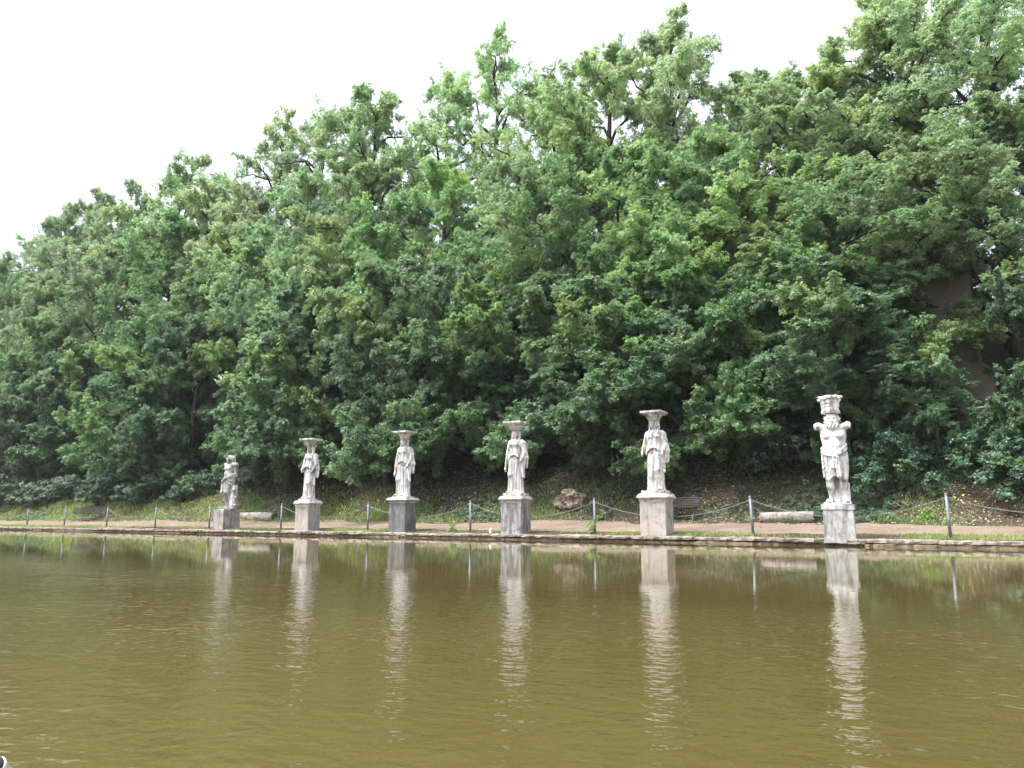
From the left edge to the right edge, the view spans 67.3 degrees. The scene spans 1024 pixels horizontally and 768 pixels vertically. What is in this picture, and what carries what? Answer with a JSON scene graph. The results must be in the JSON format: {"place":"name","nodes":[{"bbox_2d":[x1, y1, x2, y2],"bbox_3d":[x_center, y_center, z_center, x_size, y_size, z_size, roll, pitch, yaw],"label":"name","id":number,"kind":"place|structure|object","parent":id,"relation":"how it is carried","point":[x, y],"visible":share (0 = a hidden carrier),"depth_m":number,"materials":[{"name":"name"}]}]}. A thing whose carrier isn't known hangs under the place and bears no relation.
{"place":"outdoors","nodes":[
{"label":"outdoors","id":0,"kind":"place"},
{"bbox_2d":[0,530,1023,767],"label":"water","id":1,"kind":"structure","parent":0,"point":[149,650],"depth_m":3.81,"materials":[{"name":"brown liquid"}]},
{"bbox_2d":[0,321,1023,543],"bbox_3d":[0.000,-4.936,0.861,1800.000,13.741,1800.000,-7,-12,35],"label":"ground","id":2,"kind":"structure","parent":0,"point":[994,352],"depth_m":29.44,"materials":[{"name":"soil"}]},
{"bbox_2d":[0,248,40,372],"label":"oak tree","id":3,"kind":"object","parent":2,"relation":"on","point":[7,293],"visible":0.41,"depth_m":88.35,"materials":[{"name":"green plant"}]},
{"bbox_2d":[0,473,41,505],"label":"bush","id":4,"kind":"object","parent":2,"relation":"on","point":[4,486],"visible":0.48,"depth_m":58.81,"materials":[{"name":"green plant"}]},
{"bbox_2d":[5,482,55,508],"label":"bush","id":5,"kind":"object","parent":2,"relation":"on","point":[29,498],"visible":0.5,"depth_m":56.34,"materials":[{"name":"green plant"}]},
{"bbox_2d":[0,225,75,365],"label":"oak tree","id":6,"kind":"object","parent":2,"relation":"on","point":[17,264],"visible":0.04,"depth_m":103.01,"materials":[{"name":"green plant"}]},
{"bbox_2d":[0,271,94,448],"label":"oak tree","id":7,"kind":"object","parent":2,"relation":"on","point":[40,296],"visible":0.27,"depth_m":73.33,"materials":[{"name":"green plant"}]},
{"bbox_2d":[0,201,95,406],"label":"oak tree","id":8,"kind":"object","parent":2,"relation":"on","point":[43,261],"visible":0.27,"depth_m":87.23,"materials":[{"name":"green plant"}]},
{"bbox_2d":[0,313,96,468],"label":"oak tree","id":9,"kind":"object","parent":2,"relation":"on","point":[48,334],"visible":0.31,"depth_m":64.50,"materials":[{"name":"green plant"}]},
{"bbox_2d":[0,366,101,483],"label":"oak tree","id":10,"kind":"object","parent":2,"relation":"on","point":[36,410],"visible":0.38,"depth_m":61.27,"materials":[{"name":"green plant"}]},
{"bbox_2d":[27,477,77,502],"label":"bush","id":11,"kind":"object","parent":2,"relation":"on","point":[45,483],"visible":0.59,"depth_m":56.09,"materials":[{"name":"green plant"}]},
{"bbox_2d":[4,336,129,487],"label":"oak tree","id":12,"kind":"object","parent":2,"relation":"on","point":[69,397],"visible":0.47,"depth_m":59.81,"materials":[{"name":"green plant"}]},
{"bbox_2d":[46,473,95,499],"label":"bush","id":13,"kind":"object","parent":2,"relation":"on","point":[67,481],"visible":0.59,"depth_m":54.89,"materials":[{"name":"green plant"}]},
{"bbox_2d":[22,233,165,420],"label":"oak tree","id":14,"kind":"object","parent":2,"relation":"on","point":[108,268],"visible":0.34,"depth_m":66.09,"materials":[{"name":"green plant"}]},
{"bbox_2d":[72,479,123,505],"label":"bush","id":15,"kind":"object","parent":2,"relation":"on","point":[80,493],"visible":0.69,"depth_m":51.30,"materials":[{"name":"green plant"}]},
{"bbox_2d":[34,185,163,340],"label":"oak tree","id":16,"kind":"object","parent":2,"relation":"on","point":[91,211],"visible":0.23,"depth_m":75.74,"materials":[{"name":"green plant"}]},
{"bbox_2d":[91,472,146,494],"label":"bush","id":17,"kind":"object","parent":2,"relation":"on","point":[121,479],"visible":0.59,"depth_m":52.07,"materials":[{"name":"green plant"}]},
{"bbox_2d":[60,177,188,348],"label":"oak tree","id":18,"kind":"object","parent":2,"relation":"on","point":[123,212],"visible":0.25,"depth_m":71.57,"materials":[{"name":"green plant"}]},
{"bbox_2d":[109,484,163,505],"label":"bush","id":19,"kind":"object","parent":2,"relation":"on","point":[132,494],"visible":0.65,"depth_m":48.42,"materials":[{"name":"green plant"}]},
{"bbox_2d":[51,328,226,486],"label":"oak tree","id":20,"kind":"object","parent":2,"relation":"on","point":[126,357],"visible":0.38,"depth_m":51.01,"materials":[{"name":"green plant"}]},
{"bbox_2d":[70,315,216,474],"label":"oak tree","id":21,"kind":"object","parent":2,"relation":"on","point":[137,334],"visible":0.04,"depth_m":53.52,"materials":[{"name":"green plant"}]},
{"bbox_2d":[131,471,177,499],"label":"bush","id":22,"kind":"object","parent":2,"relation":"on","point":[152,480],"visible":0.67,"depth_m":48.27,"materials":[{"name":"green plant"}]},
{"bbox_2d":[85,206,231,400],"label":"oak tree","id":23,"kind":"object","parent":2,"relation":"on","point":[172,229],"visible":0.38,"depth_m":60.24,"materials":[{"name":"green plant"}]},
{"bbox_2d":[84,311,247,484],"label":"oak tree","id":24,"kind":"object","parent":2,"relation":"on","point":[202,405],"visible":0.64,"depth_m":49.55,"materials":[{"name":"green plant"}]},
{"bbox_2d":[113,145,238,323],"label":"oak tree","id":25,"kind":"object","parent":2,"relation":"on","point":[177,179],"visible":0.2,"depth_m":69.73,"materials":[{"name":"green plant"}]},
{"bbox_2d":[166,470,219,498],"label":"bush","id":26,"kind":"object","parent":2,"relation":"on","point":[190,479],"visible":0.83,"depth_m":46.04,"materials":[{"name":"green plant"}]},
{"bbox_2d":[121,169,269,327],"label":"oak tree","id":27,"kind":"object","parent":2,"relation":"on","point":[142,228],"visible":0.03,"depth_m":63.82,"materials":[{"name":"green plant"}]},
{"bbox_2d":[116,220,279,395],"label":"oak tree","id":28,"kind":"object","parent":2,"relation":"on","point":[173,315],"visible":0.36,"depth_m":54.19,"materials":[{"name":"green plant"}]},
{"bbox_2d":[141,174,263,315],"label":"oak tree","id":29,"kind":"object","parent":2,"relation":"on","point":[195,200],"visible":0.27,"depth_m":64.11,"materials":[{"name":"green plant"}]},
{"bbox_2d":[193,469,238,488],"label":"bush","id":30,"kind":"object","parent":2,"relation":"on","point":[216,481],"visible":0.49,"depth_m":46.34,"materials":[{"name":"green plant"}]},
{"bbox_2d":[213,510,239,529],"bbox_3d":[-12.525,5.963,33.770,0.674,0.868,0.913,-6,-12,31],"label":"pedestal","id":31,"kind":"object","parent":2,"relation":"on","point":[224,519],"visible":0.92,"depth_m":33.47,"materials":[{"name":"stone"}]},
{"bbox_2d":[217,455,238,509],"bbox_3d":[-12.455,4.356,34.004,0.847,2.428,0.713,-6,-12,31],"label":"statue","id":32,"kind":"object","parent":31,"relation":"on","point":[229,490],"visible":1,"depth_m":33.87,"materials":[{"name":"grey stone"}]},
{"bbox_2d":[169,178,300,355],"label":"oak tree","id":33,"kind":"object","parent":2,"relation":"on","point":[256,212],"visible":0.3,"depth_m":58.30,"materials":[{"name":"green plant"}]},
{"bbox_2d":[219,463,276,489],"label":"bush","id":34,"kind":"object","parent":2,"relation":"on","point":[246,477],"visible":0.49,"depth_m":44.46,"materials":[{"name":"green plant"}]},
{"bbox_2d":[207,105,319,300],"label":"oak tree","id":35,"kind":"object","parent":2,"relation":"on","point":[300,145],"visible":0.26,"depth_m":63.17,"materials":[{"name":"green plant"}]},
{"bbox_2d":[200,304,345,456],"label":"oak tree","id":36,"kind":"object","parent":2,"relation":"on","point":[219,437],"visible":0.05,"depth_m":42.47,"materials":[{"name":"green plant"}]},
{"bbox_2d":[209,304,340,489],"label":"oak tree","id":37,"kind":"object","parent":2,"relation":"on","point":[291,368],"visible":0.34,"depth_m":40.09,"materials":[{"name":"green plant"}]},
{"bbox_2d":[191,165,365,383],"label":"oak tree","id":38,"kind":"object","parent":2,"relation":"on","point":[278,254],"visible":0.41,"depth_m":50.48,"materials":[{"name":"green plant"}]},
{"bbox_2d":[208,256,352,482],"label":"oak tree","id":39,"kind":"object","parent":2,"relation":"on","point":[292,297],"visible":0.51,"depth_m":40.67,"materials":[{"name":"green plant"}]},
{"bbox_2d":[293,500,322,530],"bbox_3d":[-8.181,5.270,30.776,0.852,1.213,0.794,-5,-11,29],"label":"pedestal","id":40,"kind":"object","parent":2,"relation":"on","point":[307,515],"visible":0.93,"depth_m":30.52,"materials":[{"name":"stone"}]},
{"bbox_2d":[298,438,322,500],"bbox_3d":[-8.165,3.461,31.098,0.888,2.485,0.682,-5,-11,29],"label":"statue","id":41,"kind":"object","parent":40,"relation":"on","point":[311,467],"visible":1,"depth_m":30.94,"materials":[{"name":"stone"}]},
{"bbox_2d":[239,92,380,295],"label":"oak tree","id":42,"kind":"object","parent":2,"relation":"on","point":[316,141],"visible":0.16,"depth_m":60.52,"materials":[{"name":"green plant"}]},
{"bbox_2d":[311,297,407,437],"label":"oak tree","id":43,"kind":"object","parent":2,"relation":"on","point":[316,430],"visible":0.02,"depth_m":39.68,"materials":[{"name":"green plant"}]},
{"bbox_2d":[283,79,441,292],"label":"oak tree","id":44,"kind":"object","parent":2,"relation":"on","point":[378,123],"visible":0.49,"depth_m":54.48,"materials":[{"name":"green plant"}]},
{"bbox_2d":[278,154,453,376],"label":"oak tree","id":45,"kind":"object","parent":2,"relation":"on","point":[367,181],"visible":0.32,"depth_m":47.38,"materials":[{"name":"green plant"}]},
{"bbox_2d":[274,252,493,488],"bbox_3d":[-5.750,-0.387,38.825,11.440,12.596,9.810,4,-11,-22],"label":"oak tree","id":46,"kind":"object","parent":2,"relation":"on","point":[342,348],"visible":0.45,"depth_m":37.51,"materials":[{"name":"green plant"}]},
{"bbox_2d":[386,497,419,531],"bbox_3d":[-3.966,4.746,27.852,0.935,1.256,0.868,-5,-11,29],"label":"pedestal","id":47,"kind":"object","parent":2,"relation":"on","point":[402,514],"visible":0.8,"depth_m":27.58,"materials":[{"name":"stone"}]},
{"bbox_2d":[392,430,416,497],"bbox_3d":[-3.944,2.948,28.168,0.877,2.422,0.674,-5,-11,29],"label":"statue","id":48,"kind":"object","parent":47,"relation":"on","point":[405,464],"visible":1,"depth_m":28.00,"materials":[{"name":"stone"}]},
{"bbox_2d":[315,253,497,483],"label":"oak tree","id":49,"kind":"object","parent":2,"relation":"on","point":[399,410],"visible":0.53,"depth_m":37.20,"materials":[{"name":"green plant"}]},
{"bbox_2d":[331,154,537,382],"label":"oak tree","id":50,"kind":"object","parent":2,"relation":"on","point":[448,183],"visible":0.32,"depth_m":44.10,"materials":[{"name":"green plant"}]},
{"bbox_2d":[384,58,515,302],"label":"oak tree","id":51,"kind":"object","parent":2,"relation":"on","point":[433,130],"visible":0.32,"depth_m":51.77,"materials":[{"name":"green plant"}]},
{"bbox_2d":[393,325,533,425],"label":"oak tree","id":52,"kind":"object","parent":2,"relation":"on","point":[493,387],"visible":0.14,"depth_m":35.26,"materials":[{"name":"green plant"}]},
{"bbox_2d":[377,271,558,478],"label":"oak tree","id":53,"kind":"object","parent":2,"relation":"on","point":[463,417],"visible":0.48,"depth_m":34.52,"materials":[{"name":"green plant"}]},
{"bbox_2d":[428,19,559,280],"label":"oak tree","id":54,"kind":"object","parent":2,"relation":"on","point":[489,91],"visible":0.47,"depth_m":51.09,"materials":[{"name":"green plant"}]},
{"bbox_2d":[426,268,596,468],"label":"oak tree","id":55,"kind":"object","parent":2,"relation":"on","point":[532,292],"visible":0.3,"depth_m":35.31,"materials":[{"name":"green plant"}]},
{"bbox_2d":[0,468,1023,524],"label":"bank grass","id":56,"kind":"structure","parent":2,"relation":"on","point":[69,516],"depth_m":38.42,"materials":[{"name":"green plant"}]},
{"bbox_2d":[0,527,1023,548],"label":"pool edge wall","id":57,"kind":"structure","parent":2,"relation":"on","point":[934,543],"depth_m":22.16,"materials":[{"name":"stone"}]},
{"bbox_2d":[821,504,856,542],"bbox_3d":[8.008,3.420,18.814,0.771,0.952,0.430,-5,-11,26],"label":"pedestal","id":58,"kind":"object","parent":57,"relation":"on","point":[839,524],"visible":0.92,"depth_m":18.64,"materials":[{"name":"stone"}]},
{"bbox_2d":[813,395,851,504],"bbox_3d":[8.008,1.631,19.125,0.578,2.720,0.837,8,-12,-37],"label":"statue","id":59,"kind":"object","parent":58,"relation":"on","point":[835,460],"visible":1,"depth_m":18.98,"materials":[{"name":"stone"}]},
{"bbox_2d":[0,400,1023,525],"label":"fallen leaves","id":60,"kind":"object","parent":2,"relation":"on","point":[465,518],"visible":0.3,"depth_m":30.05,"materials":[{"name":"brown plant"}]},
{"bbox_2d":[0,524,1023,540],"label":"grass","id":61,"kind":"structure","parent":2,"relation":"on","point":[939,536],"depth_m":21.56,"materials":[{"name":"plant"}]},
{"bbox_2d":[420,152,610,382],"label":"oak tree","id":62,"kind":"object","parent":2,"relation":"on","point":[491,211],"visible":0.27,"depth_m":39.58,"materials":[{"name":"green plant"}]},
{"bbox_2d":[498,496,532,533],"bbox_3d":[0.122,4.260,25.007,0.880,1.234,0.813,-5,-11,29],"label":"pedestal","id":63,"kind":"object","parent":2,"relation":"on","point":[515,514],"visible":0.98,"depth_m":24.73,"materials":[{"name":"stone"}]},
{"bbox_2d":[503,420,528,495],"bbox_3d":[0.142,2.462,25.327,0.854,2.445,0.659,-5,-11,29],"label":"statue","id":64,"kind":"object","parent":63,"relation":"on","point":[517,458],"visible":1,"depth_m":25.16,"materials":[{"name":"stone"}]},
{"bbox_2d":[8,389,1023,522],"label":"undergrowth","id":65,"kind":"object","parent":2,"relation":"on","point":[820,512],"visible":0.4,"depth_m":29.03,"materials":[{"name":"green plant"}]},
{"bbox_2d":[467,57,614,278],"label":"oak tree","id":66,"kind":"object","parent":2,"relation":"on","point":[584,91],"visible":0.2,"depth_m":45.73,"materials":[{"name":"green plant"}]},
{"bbox_2d":[511,305,601,405],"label":"oak tree","id":67,"kind":"object","parent":2,"relation":"on","point":[572,363],"visible":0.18,"depth_m":32.84,"materials":[{"name":"green plant"}]},
{"bbox_2d":[552,489,586,511],"bbox_3d":[2.302,4.644,30.284,1.141,1.028,1.343,4,-11,-21],"label":"boulder","id":68,"kind":"object","parent":2,"relation":"on","point":[568,500],"visible":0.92,"depth_m":29.84,"materials":[{"name":"stone"}]},
{"bbox_2d":[467,136,695,400],"bbox_3d":[3.469,-4.955,39.193,13.218,16.312,10.231,-4,-11,20],"label":"oak tree","id":69,"kind":"object","parent":2,"relation":"on","point":[562,176],"visible":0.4,"depth_m":37.33,"materials":[{"name":"green plant"}]},
{"bbox_2d":[471,274,714,462],"bbox_3d":[4.269,-0.582,33.093,10.868,8.825,9.319,-7,-12,37],"label":"oak tree","id":70,"kind":"object","parent":2,"relation":"on","point":[532,430],"visible":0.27,"depth_m":31.50,"materials":[{"name":"green plant"}]},
{"bbox_2d":[524,30,692,265],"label":"oak tree","id":71,"kind":"object","parent":2,"relation":"on","point":[618,54],"visible":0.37,"depth_m":42.99,"materials":[{"name":"green plant"}]},
{"bbox_2d":[519,271,768,479],"bbox_3d":[5.269,-0.073,31.205,9.319,9.004,9.814,-3,-10,15],"label":"oak tree","id":72,"kind":"object","parent":2,"relation":"on","point":[678,340],"visible":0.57,"depth_m":29.62,"materials":[{"name":"green plant"}]},
{"bbox_2d":[544,138,755,297],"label":"oak tree","id":73,"kind":"object","parent":2,"relation":"on","point":[634,163],"visible":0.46,"depth_m":35.58,"materials":[{"name":"green plant"}]},
{"bbox_2d":[636,493,675,535],"bbox_3d":[4.174,3.768,22.193,0.932,1.206,0.873,-5,-11,29],"label":"pedestal","id":74,"kind":"object","parent":2,"relation":"on","point":[656,513],"visible":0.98,"depth_m":21.89,"materials":[{"name":"stone"}]},
{"bbox_2d":[640,410,670,493],"bbox_3d":[4.194,2.002,22.503,0.853,2.414,0.657,-5,-11,29],"label":"statue","id":75,"kind":"object","parent":74,"relation":"on","point":[655,448],"visible":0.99,"depth_m":22.37,"materials":[{"name":"stone"}]},
{"bbox_2d":[549,240,788,463],"bbox_3d":[6.194,-0.924,30.399,9.072,9.326,8.208,-3,-10,17],"label":"oak tree","id":76,"kind":"object","parent":2,"relation":"on","point":[681,282],"visible":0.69,"depth_m":29.50,"materials":[{"name":"green plant"}]},
{"bbox_2d":[578,288,788,420],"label":"oak tree","id":77,"kind":"object","parent":2,"relation":"on","point":[702,363],"visible":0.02,"depth_m":30.82,"materials":[{"name":"green plant"}]},
{"bbox_2d":[594,0,784,258],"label":"oak tree","id":78,"kind":"object","parent":2,"relation":"on","point":[686,59],"visible":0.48,"depth_m":41.15,"materials":[{"name":"green plant"}]},
{"bbox_2d":[594,123,839,360],"bbox_3d":[8.764,-5.029,35.571,10.177,14.305,11.397,5,-11,-25],"label":"oak tree","id":79,"kind":"object","parent":2,"relation":"on","point":[724,178],"visible":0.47,"depth_m":33.59,"materials":[{"name":"green plant"}]},
{"bbox_2d":[645,291,798,422],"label":"oak tree","id":80,"kind":"object","parent":2,"relation":"on","point":[687,316],"visible":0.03,"depth_m":30.68,"materials":[{"name":"green plant"}]},
{"bbox_2d":[686,64,838,281],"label":"oak tree","id":81,"kind":"object","parent":2,"relation":"on","point":[745,85],"visible":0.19,"depth_m":39.18,"materials":[{"name":"green plant"}]},
{"bbox_2d":[729,418,820,476],"bbox_3d":[9.640,2.293,27.796,3.485,2.207,3.543,5,-11,-24],"label":"bush","id":82,"kind":"object","parent":2,"relation":"on","point":[760,461],"visible":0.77,"depth_m":26.91,"materials":[{"name":"green plant"}]},
{"bbox_2d":[759,511,815,522],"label":"fallen column","id":83,"kind":"structure","parent":2,"relation":"on","point":[781,517],"depth_m":23.91,"materials":[{"name":"stone"}]},
{"bbox_2d":[688,66,887,242],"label":"oak tree","id":84,"kind":"object","parent":2,"relation":"on","point":[775,77],"visible":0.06,"depth_m":37.52,"materials":[{"name":"green plant"}]},
{"bbox_2d":[653,150,947,337],"bbox_3d":[12.749,-4.300,32.673,10.231,11.413,13.218,6,-11,-30],"label":"oak tree","id":85,"kind":"object","parent":2,"relation":"on","point":[799,164],"visible":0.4,"depth_m":29.53,"materials":[{"name":"green plant"}]},
{"bbox_2d":[707,239,903,467],"bbox_3d":[10.394,-0.950,28.504,7.093,9.182,6.082,0,-10,-3],"label":"oak tree","id":86,"kind":"object","parent":2,"relation":"on","point":[729,377],"visible":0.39,"depth_m":27.09,"materials":[{"name":"green plant"}]},
{"bbox_2d":[735,34,916,247],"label":"oak tree","id":87,"kind":"object","parent":2,"relation":"on","point":[818,79],"visible":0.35,"depth_m":35.11,"materials":[{"name":"green plant"}]},
{"bbox_2d":[729,252,962,439],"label":"oak tree","id":88,"kind":"object","parent":2,"relation":"on","point":[794,366],"visible":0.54,"depth_m":25.93,"materials":[{"name":"green plant"}]},
{"bbox_2d":[706,273,996,403],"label":"oak tree","id":89,"kind":"object","parent":2,"relation":"on","point":[894,311],"visible":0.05,"depth_m":27.18,"materials":[{"name":"green plant"}]},
{"bbox_2d":[720,150,988,315],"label":"oak tree","id":90,"kind":"object","parent":2,"relation":"on","point":[860,205],"visible":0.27,"depth_m":29.94,"materials":[{"name":"green plant"}]},
{"bbox_2d":[753,276,957,413],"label":"oak tree","id":91,"kind":"object","parent":2,"relation":"on","point":[900,370],"visible":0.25,"depth_m":25.73,"materials":[{"name":"green plant"}]},
{"bbox_2d":[783,0,1017,231],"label":"oak tree","id":92,"kind":"object","parent":2,"relation":"on","point":[870,34],"visible":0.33,"depth_m":33.03,"materials":[{"name":"green plant"}]},
{"bbox_2d":[782,0,1023,215],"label":"oak tree","id":93,"kind":"object","parent":2,"relation":"on","point":[869,65],"visible":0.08,"depth_m":35.35,"materials":[{"name":"green plant"}]},
{"bbox_2d":[848,426,958,499],"bbox_3d":[12.136,2.542,24.357,3.502,2.518,3.049,-1,-10,5],"label":"bush","id":94,"kind":"object","parent":2,"relation":"on","point":[915,461],"visible":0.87,"depth_m":24.02,"materials":[{"name":"green plant"}]},
{"bbox_2d":[844,312,981,457],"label":"oak tree","id":95,"kind":"object","parent":2,"relation":"on","point":[928,356],"visible":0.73,"depth_m":25.15,"materials":[{"name":"green plant"}]},
{"bbox_2d":[828,114,1023,341],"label":"oak tree","id":96,"kind":"object","parent":2,"relation":"on","point":[916,155],"visible":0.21,"depth_m":29.26,"materials":[{"name":"green plant"}]},
{"bbox_2d":[846,90,1023,397],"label":"oak tree","id":97,"kind":"object","parent":2,"relation":"on","point":[993,119],"visible":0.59,"depth_m":27.49,"materials":[{"name":"green plant"}]},
{"bbox_2d":[873,241,997,415],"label":"masonry wall","id":98,"kind":"structure","parent":2,"relation":"on","point":[940,291],"depth_m":28.28,"materials":[{"name":"stone"}]},
{"bbox_2d":[891,426,979,460],"bbox_3d":[13.947,2.075,25.309,2.577,1.287,2.535,-3,-10,15],"label":"bush","id":99,"kind":"object","parent":2,"relation":"on","point":[936,443],"visible":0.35,"depth_m":24.74,"materials":[{"name":"green plant"}]},
{"bbox_2d":[867,0,1023,349],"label":"oak tree","id":100,"kind":"object","parent":2,"relation":"on","point":[984,18],"visible":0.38,"depth_m":32.08,"materials":[{"name":"green plant"}]},
{"bbox_2d":[943,431,1023,489],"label":"bush","id":101,"kind":"object","parent":2,"relation":"on","point":[992,456],"visible":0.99,"depth_m":22.51,"materials":[{"name":"green plant"}]},
{"bbox_2d":[966,224,1023,443],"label":"oak tree","id":102,"kind":"object","parent":2,"relation":"on","point":[1006,418],"visible":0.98,"depth_m":23.46,"materials":[{"name":"green plant"}]},
{"bbox_2d":[991,455,1023,502],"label":"bush","id":103,"kind":"object","parent":2,"relation":"on","point":[1004,493],"visible":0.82,"depth_m":21.51,"materials":[{"name":"green plant"}]},
{"bbox_2d":[0,519,1023,535],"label":"path","id":104,"kind":"structure","parent":0,"point":[560,525],"depth_m":25.09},
{"bbox_2d":[0,0,1023,380],"label":"sky","id":105,"kind":"structure","parent":0,"point":[96,93],"materials":[{"name":"white"}]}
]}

